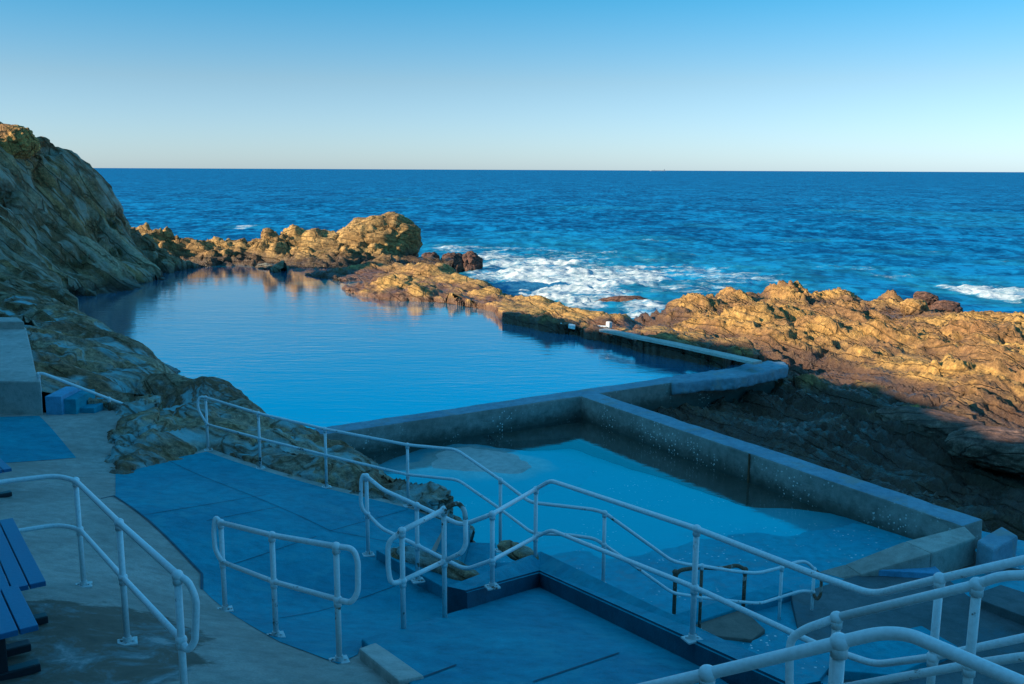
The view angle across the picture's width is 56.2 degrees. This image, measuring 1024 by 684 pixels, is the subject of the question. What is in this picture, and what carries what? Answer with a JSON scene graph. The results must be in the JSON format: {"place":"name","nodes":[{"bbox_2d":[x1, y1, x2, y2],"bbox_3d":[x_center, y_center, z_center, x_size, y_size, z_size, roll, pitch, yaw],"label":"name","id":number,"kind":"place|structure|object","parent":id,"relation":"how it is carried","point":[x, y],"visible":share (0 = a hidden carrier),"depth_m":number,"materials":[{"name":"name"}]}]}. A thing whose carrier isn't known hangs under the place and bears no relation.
{"place":"outdoors","nodes":[
{"label":"outdoors","id":0,"kind":"place"},
{"bbox_2d":[42,391,45,412],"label":"ground","id":1,"kind":"structure","parent":0,"point":[44,404],"depth_m":30.15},
{"bbox_2d":[0,328,42,414],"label":"wall","id":2,"kind":"structure","parent":1,"relation":"on","point":[20,388],"depth_m":19.20,"materials":[{"name":"concrete"}]},
{"bbox_2d":[0,317,24,328],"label":"kerb block","id":3,"kind":"structure","parent":2,"relation":"on","point":[11,323],"depth_m":24.92,"materials":[{"name":"concrete"}]},
{"bbox_2d":[0,296,180,395],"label":"rock outcrop","id":4,"kind":"object","parent":1,"relation":"on","point":[83,349],"visible":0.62,"depth_m":24.43,"materials":[{"name":"stone"}]},
{"bbox_2d":[45,376,79,395],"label":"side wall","id":5,"kind":"structure","parent":4,"relation":"on","point":[76,382],"depth_m":20.68,"materials":[{"name":"concrete"}]},
{"bbox_2d":[88,373,474,542],"bbox_3d":[-4.715,2.640,19.894,8.250,3.001,11.042,0,10,0],"label":"rock outcrop","id":6,"kind":"object","parent":1,"relation":"on","point":[160,421],"visible":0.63,"depth_m":18.15,"materials":[{"name":"stone"}]},
{"bbox_2d":[453,449,1023,683],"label":"pool","id":7,"kind":"structure","parent":1,"relation":"on","point":[820,541],"depth_m":17.89,"materials":[{"name":"blue liquid"}]},
{"bbox_2d":[436,523,507,571],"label":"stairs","id":8,"kind":"structure","parent":7,"relation":"on","point":[474,553],"depth_m":13.84,"materials":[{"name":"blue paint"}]},
{"bbox_2d":[379,444,592,496],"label":"sand","id":9,"kind":"structure","parent":7,"relation":"on","point":[521,472],"depth_m":21.92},
{"bbox_2d":[197,395,822,628],"bbox_3d":[-1.004,2.846,14.733,10.997,2.675,2.754,4,11,20],"label":"handrail","id":10,"kind":"object","parent":7,"relation":"on","point":[702,566],"visible":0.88,"depth_m":14.06,"materials":[{"name":"white metal"}]},
{"bbox_2d":[489,422,583,450],"bbox_3d":[0.943,2.705,24.956,2.864,0.650,1.242,-5,11,-27],"label":"pool footing","id":11,"kind":"object","parent":7,"relation":"on","point":[557,437],"visible":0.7,"depth_m":24.81,"materials":[{"name":"grey concrete"}]},
{"bbox_2d":[313,364,774,463],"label":"pool wall","id":12,"kind":"structure","parent":7,"relation":"on","point":[479,424],"depth_m":24.93,"materials":[{"name":"concrete"}]},
{"bbox_2d":[671,361,788,394],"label":"buttress","id":13,"kind":"structure","parent":12,"relation":"attached to","point":[748,376],"depth_m":28.78,"materials":[{"name":"grey concrete"}]},
{"bbox_2d":[447,551,822,683],"bbox_3d":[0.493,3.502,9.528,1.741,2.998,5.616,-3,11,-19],"label":"kerb","id":14,"kind":"structure","parent":7,"relation":"on","point":[661,628],"depth_m":9.91,"materials":[{"name":"blue paint"}]},
{"bbox_2d":[497,540,538,560],"bbox_3d":[0.086,2.707,12.303,0.278,0.204,0.763,-9,13,-41],"label":"exposed rock","id":15,"kind":"object","parent":14,"relation":"on","point":[519,553],"visible":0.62,"depth_m":12.23,"materials":[{"name":"stone"}]},
{"bbox_2d":[362,587,727,683],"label":"platform","id":16,"kind":"structure","parent":14,"relation":"on","point":[530,636],"depth_m":8.41,"materials":[{"name":"blue paint"}]},
{"bbox_2d":[359,643,423,683],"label":"kerb block","id":17,"kind":"structure","parent":16,"relation":"on","point":[387,666],"depth_m":7.48,"materials":[{"name":"concrete"}]},
{"bbox_2d":[385,501,467,628],"bbox_3d":[-0.835,2.201,9.152,0.256,1.204,0.990,10,14,43],"label":"handrail","id":18,"kind":"object","parent":16,"relation":"on","point":[401,581],"visible":1,"depth_m":9.10,"materials":[{"name":"white metal"}]},
{"bbox_2d":[423,664,455,676],"bbox_3d":[-0.557,2.550,7.444,0.020,0.126,0.464,6,12,28],"label":"path joint","id":19,"kind":"object","parent":16,"relation":"on","point":[439,670],"visible":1,"depth_m":7.44,"materials":[{"name":"concrete"}]},
{"bbox_2d":[534,652,618,681],"bbox_3d":[0.552,2.653,7.855,0.020,0.346,1.340,7,12,35],"label":"path joint","id":20,"kind":"object","parent":16,"relation":"on","point":[574,667],"visible":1,"depth_m":7.79,"materials":[{"name":"concrete"}]},
{"bbox_2d":[359,473,1023,683],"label":"handrail","id":21,"kind":"object","parent":14,"relation":"on","point":[937,580],"visible":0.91,"depth_m":8.09,"materials":[{"name":"white metal"}]},
{"bbox_2d":[570,423,827,512],"bbox_3d":[4.396,3.381,21.288,1.204,0.650,10.606,-6,12,-31],"label":"pool footing","id":22,"kind":"object","parent":7,"relation":"on","point":[592,440],"visible":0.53,"depth_m":22.25,"materials":[{"name":"grey concrete"}]},
{"bbox_2d":[674,585,792,623],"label":"deck slab","id":23,"kind":"structure","parent":7,"relation":"on","point":[713,610],"depth_m":14.43,"materials":[{"name":"blue paint"}]},
{"bbox_2d":[672,564,747,613],"bbox_3d":[2.904,3.602,14.074,1.194,0.695,0.096,-2,10,-13],"label":"handrail","id":24,"kind":"object","parent":23,"relation":"on","point":[676,572],"visible":0.73,"depth_m":14.00,"materials":[{"name":"metal"}]},
{"bbox_2d":[581,393,981,548],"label":"pool wall","id":25,"kind":"structure","parent":7,"relation":"on","point":[844,495],"depth_m":20.31,"materials":[{"name":"concrete"}]},
{"bbox_2d":[747,630,829,680],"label":"deck slab","id":26,"kind":"structure","parent":7,"relation":"on","point":[816,666],"depth_m":12.89,"materials":[{"name":"blue paint"}]},
{"bbox_2d":[820,527,975,578],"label":"pool wall","id":27,"kind":"structure","parent":7,"relation":"on","point":[948,551],"depth_m":15.81,"materials":[{"name":"concrete"}]},
{"bbox_2d":[844,626,956,679],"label":"deck slab","id":28,"kind":"structure","parent":7,"relation":"on","point":[880,650],"depth_m":12.74,"materials":[{"name":"blue paint"}]},
{"bbox_2d":[791,575,1023,683],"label":"deck slab","id":29,"kind":"structure","parent":7,"relation":"on","point":[954,619],"depth_m":14.05,"materials":[{"name":"grey concrete"}]},
{"bbox_2d":[879,566,940,577],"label":"deck slab","id":30,"kind":"structure","parent":7,"relation":"on","point":[919,572],"depth_m":15.46,"materials":[{"name":"blue paint"}]},
{"bbox_2d":[957,551,1021,570],"bbox_3d":[7.866,3.963,16.015,1.421,0.300,1.192,-6,12,-33],"label":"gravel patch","id":31,"kind":"object","parent":7,"relation":"on","point":[974,564],"visible":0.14,"depth_m":16.14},
{"bbox_2d":[975,527,1017,574],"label":"end block","id":32,"kind":"structure","parent":7,"relation":"on","point":[998,544],"depth_m":15.98,"materials":[{"name":"grey concrete"}]},
{"bbox_2d":[970,585,1023,624],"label":"deck slab","id":33,"kind":"structure","parent":7,"relation":"on","point":[1004,602],"depth_m":14.28,"materials":[{"name":"grey concrete"}]},
{"bbox_2d":[633,280,1023,540],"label":"rock platform","id":34,"kind":"object","parent":1,"relation":"on","point":[852,361],"visible":0.66,"depth_m":29.89,"materials":[{"name":"brown stone"}]},
{"bbox_2d":[899,298,928,315],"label":"boulder","id":35,"kind":"object","parent":34,"relation":"on","point":[909,306],"visible":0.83,"depth_m":44.18,"materials":[{"name":"brown stone"}]},
{"bbox_2d":[913,291,938,307],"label":"boulder","id":36,"kind":"object","parent":34,"relation":"on","point":[930,298],"visible":0.48,"depth_m":46.36,"materials":[{"name":"brown stone"}]},
{"bbox_2d":[876,406,984,438],"bbox_3d":[11.501,2.390,26.116,1.679,0.999,3.406,-6,12,-31],"label":"boulder","id":37,"kind":"object","parent":34,"relation":"on","point":[942,425],"visible":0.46,"depth_m":25.69,"materials":[{"name":"stone"}]},
{"bbox_2d":[930,300,962,312],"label":"boulder","id":38,"kind":"object","parent":34,"relation":"on","point":[946,305],"visible":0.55,"depth_m":45.36,"materials":[{"name":"brown stone"}]},
{"bbox_2d":[945,425,1023,474],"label":"boulder","id":39,"kind":"object","parent":34,"relation":"on","point":[1001,449],"visible":1,"depth_m":23.41,"materials":[{"name":"stone"}]},
{"bbox_2d":[0,122,288,396],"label":"headland","id":40,"kind":"structure","parent":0,"point":[68,234],"depth_m":50.12,"materials":[{"name":"stone"}]},
{"bbox_2d":[0,124,40,158],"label":"boulder","id":41,"kind":"object","parent":40,"relation":"on","point":[17,141],"visible":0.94,"depth_m":49.62,"materials":[{"name":"stone"}]},
{"bbox_2d":[32,137,40,153],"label":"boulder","id":42,"kind":"object","parent":40,"relation":"on","point":[38,146],"visible":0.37,"depth_m":50.63,"materials":[{"name":"green plant"}]},
{"bbox_2d":[0,410,446,683],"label":"path","id":43,"kind":"structure","parent":0,"point":[73,640],"depth_m":8.87,"materials":[{"name":"concrete"}]},
{"bbox_2d":[0,458,11,497],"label":"bench","id":44,"kind":"object","parent":43,"relation":"on","point":[4,467],"visible":1,"depth_m":12.62,"materials":[{"name":"blue wood"}]},
{"bbox_2d":[0,585,40,680],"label":"bench","id":45,"kind":"object","parent":43,"relation":"on","point":[20,618],"visible":1,"depth_m":6.76,"materials":[{"name":"blue wood"}]},
{"bbox_2d":[0,518,47,624],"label":"bench","id":46,"kind":"object","parent":43,"relation":"on","point":[19,567],"visible":0.75,"depth_m":7.91,"materials":[{"name":"blue wood"}]},
{"bbox_2d":[0,416,75,462],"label":"painted floor","id":47,"kind":"structure","parent":43,"relation":"on","point":[28,438],"depth_m":16.78,"materials":[{"name":"blue paint"}]},
{"bbox_2d":[45,386,104,414],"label":"stairs","id":48,"kind":"structure","parent":43,"relation":"on","point":[69,400],"depth_m":19.15,"materials":[{"name":"blue paint"}]},
{"bbox_2d":[36,372,122,410],"bbox_3d":[-8.556,1.008,19.461,1.921,0.980,0.154,-5,11,-27],"label":"handrail","id":49,"kind":"object","parent":43,"relation":"on","point":[39,374],"visible":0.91,"depth_m":19.31,"materials":[{"name":"white metal"}]},
{"bbox_2d":[0,474,199,683],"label":"handrail","id":50,"kind":"object","parent":43,"relation":"on","point":[179,579],"visible":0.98,"depth_m":7.43,"materials":[{"name":"white metal"}]},
{"bbox_2d":[113,495,201,572],"bbox_3d":[-4.564,2.349,12.185,0.030,0.096,3.352,-8,13,-38],"label":"path joint","id":51,"kind":"object","parent":43,"relation":"on","point":[175,545],"visible":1,"depth_m":11.81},
{"bbox_2d":[115,452,446,663],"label":"painted ramp","id":52,"kind":"structure","parent":43,"relation":"on","point":[166,487],"depth_m":12.27,"materials":[{"name":"blue paint"}]},
{"bbox_2d":[200,573,202,588],"bbox_3d":[-3.442,2.654,10.646,0.030,0.052,0.535,-3,11,-18],"label":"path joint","id":53,"kind":"object","parent":52,"relation":"on","point":[201,585],"visible":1,"depth_m":10.60,"materials":[{"name":"concrete"}]},
{"bbox_2d":[145,494,265,514],"bbox_3d":[-4.283,2.304,13.696,0.013,0.516,2.557,5,11,24],"label":"path joint","id":54,"kind":"object","parent":52,"relation":"on","point":[206,504],"visible":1,"depth_m":13.59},
{"bbox_2d":[170,461,329,530],"bbox_3d":[-4.251,2.310,14.898,0.013,0.157,5.138,-9,14,-43],"label":"path joint","id":55,"kind":"object","parent":52,"relation":"on","point":[251,495],"visible":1,"depth_m":14.66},
{"bbox_2d":[233,536,316,563],"bbox_3d":[-2.990,2.608,11.985,0.013,0.209,1.681,6,11,27],"label":"path joint","id":56,"kind":"object","parent":52,"relation":"on","point":[268,552],"visible":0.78,"depth_m":11.87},
{"bbox_2d":[212,516,360,663],"bbox_3d":[-2.127,2.166,8.637,0.239,1.506,2.684,-8,13,-39],"label":"handrail","id":57,"kind":"object","parent":52,"relation":"on","point":[337,599],"visible":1,"depth_m":8.39,"materials":[{"name":"white metal"}]},
{"bbox_2d":[281,586,393,617],"bbox_3d":[-1.878,2.856,10.591,0.013,0.381,1.896,6,12,31],"label":"path joint","id":58,"kind":"object","parent":52,"relation":"on","point":[342,604],"visible":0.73,"depth_m":10.71,"materials":[{"name":"concrete"}]},
{"bbox_2d":[376,549,483,597],"bbox_3d":[-0.783,3.176,11.877,0.936,0.956,1.840,-8,13,-39],"label":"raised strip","id":59,"kind":"object","parent":43,"relation":"on","point":[432,583],"visible":0.14,"depth_m":11.48,"materials":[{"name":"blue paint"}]},
{"bbox_2d":[391,546,478,580],"bbox_3d":[-0.931,2.790,11.763,1.507,0.375,0.466,6,12,29],"label":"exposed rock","id":60,"kind":"object","parent":43,"relation":"on","point":[453,572],"visible":0.27,"depth_m":11.71,"materials":[{"name":"brown stone"}]},
{"bbox_2d":[76,263,740,428],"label":"pool water","id":61,"kind":"structure","parent":0,"point":[291,344],"depth_m":33.94,"materials":[{"name":"blue liquid"}]},
{"bbox_2d":[0,0,1023,171],"label":"sky","id":62,"kind":"structure","parent":0,"point":[669,85],"materials":[{"name":"blue"}]},
{"bbox_2d":[94,168,1023,318],"bbox_3d":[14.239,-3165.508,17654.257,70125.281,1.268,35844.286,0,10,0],"label":"sea","id":63,"kind":"structure","parent":0,"point":[584,239],"depth_m":162.77,"materials":[{"name":"liquid"}]},
{"bbox_2d":[130,222,455,280],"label":"reef ridge","id":64,"kind":"structure","parent":63,"relation":"in","point":[293,246],"depth_m":64.51,"materials":[{"name":"brown stone"}]},
{"bbox_2d":[337,212,422,256],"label":"boulder","id":65,"kind":"object","parent":64,"relation":"on","point":[395,232],"visible":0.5,"depth_m":65.69,"materials":[{"name":"brown stone"}]},
{"bbox_2d":[421,252,439,257],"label":"sea rock","id":66,"kind":"object","parent":63,"relation":"in","point":[429,254],"visible":0.26,"depth_m":82.74,"materials":[{"name":"brown stone"}]},
{"bbox_2d":[441,252,462,272],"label":"sea rock","id":67,"kind":"object","parent":63,"relation":"in","point":[458,260],"visible":0.45,"depth_m":82.74,"materials":[{"name":"brown stone"}]},
{"bbox_2d":[461,251,482,271],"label":"sea rock","id":68,"kind":"object","parent":63,"relation":"in","point":[472,261],"visible":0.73,"depth_m":82.93,"materials":[{"name":"brown stone"}]},
{"bbox_2d":[293,262,766,367],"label":"reef ridge","id":69,"kind":"structure","parent":63,"relation":"in","point":[436,282],"depth_m":41.08,"materials":[{"name":"brown stone"}]},
{"bbox_2d":[568,324,574,328],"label":"edge slab","id":70,"kind":"structure","parent":69,"relation":"on","point":[571,326],"depth_m":36.68,"materials":[{"name":"white concrete"}]},
{"bbox_2d":[598,321,611,327],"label":"edge slab","id":71,"kind":"structure","parent":69,"relation":"on","point":[608,324],"depth_m":36.41,"materials":[{"name":"white concrete"}]},
{"bbox_2d":[599,328,761,364],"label":"kerb","id":72,"kind":"structure","parent":69,"relation":"on","point":[752,361],"depth_m":31.58,"materials":[{"name":"concrete"}]},
{"bbox_2d":[595,295,653,301],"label":"sea rock","id":73,"kind":"object","parent":63,"relation":"in","point":[620,298],"visible":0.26,"depth_m":61.66,"materials":[{"name":"brown stone"}]},
{"label":"wading water","id":74,"kind":"structure","parent":0,"visible":0},
{"bbox_2d":[696,611,764,642],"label":"deck slab","id":75,"kind":"structure","parent":74,"relation":"on","point":[737,626],"depth_m":13.69,"materials":[{"name":"grey concrete"}]},
{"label":"pavement","id":76,"kind":"structure","parent":0,"visible":0},
{"bbox_2d":[785,570,1023,683],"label":"handrail","id":77,"kind":"object","parent":76,"relation":"on","point":[974,587],"visible":0.86,"depth_m":5.37,"materials":[{"name":"white metal"}]},
{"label":"pavement","id":78,"kind":"structure","parent":0,"visible":0},
{"bbox_2d":[638,626,1023,683],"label":"handrail","id":79,"kind":"object","parent":78,"relation":"on","point":[836,645],"visible":1,"depth_m":4.08,"materials":[{"name":"white metal"}]}
]}

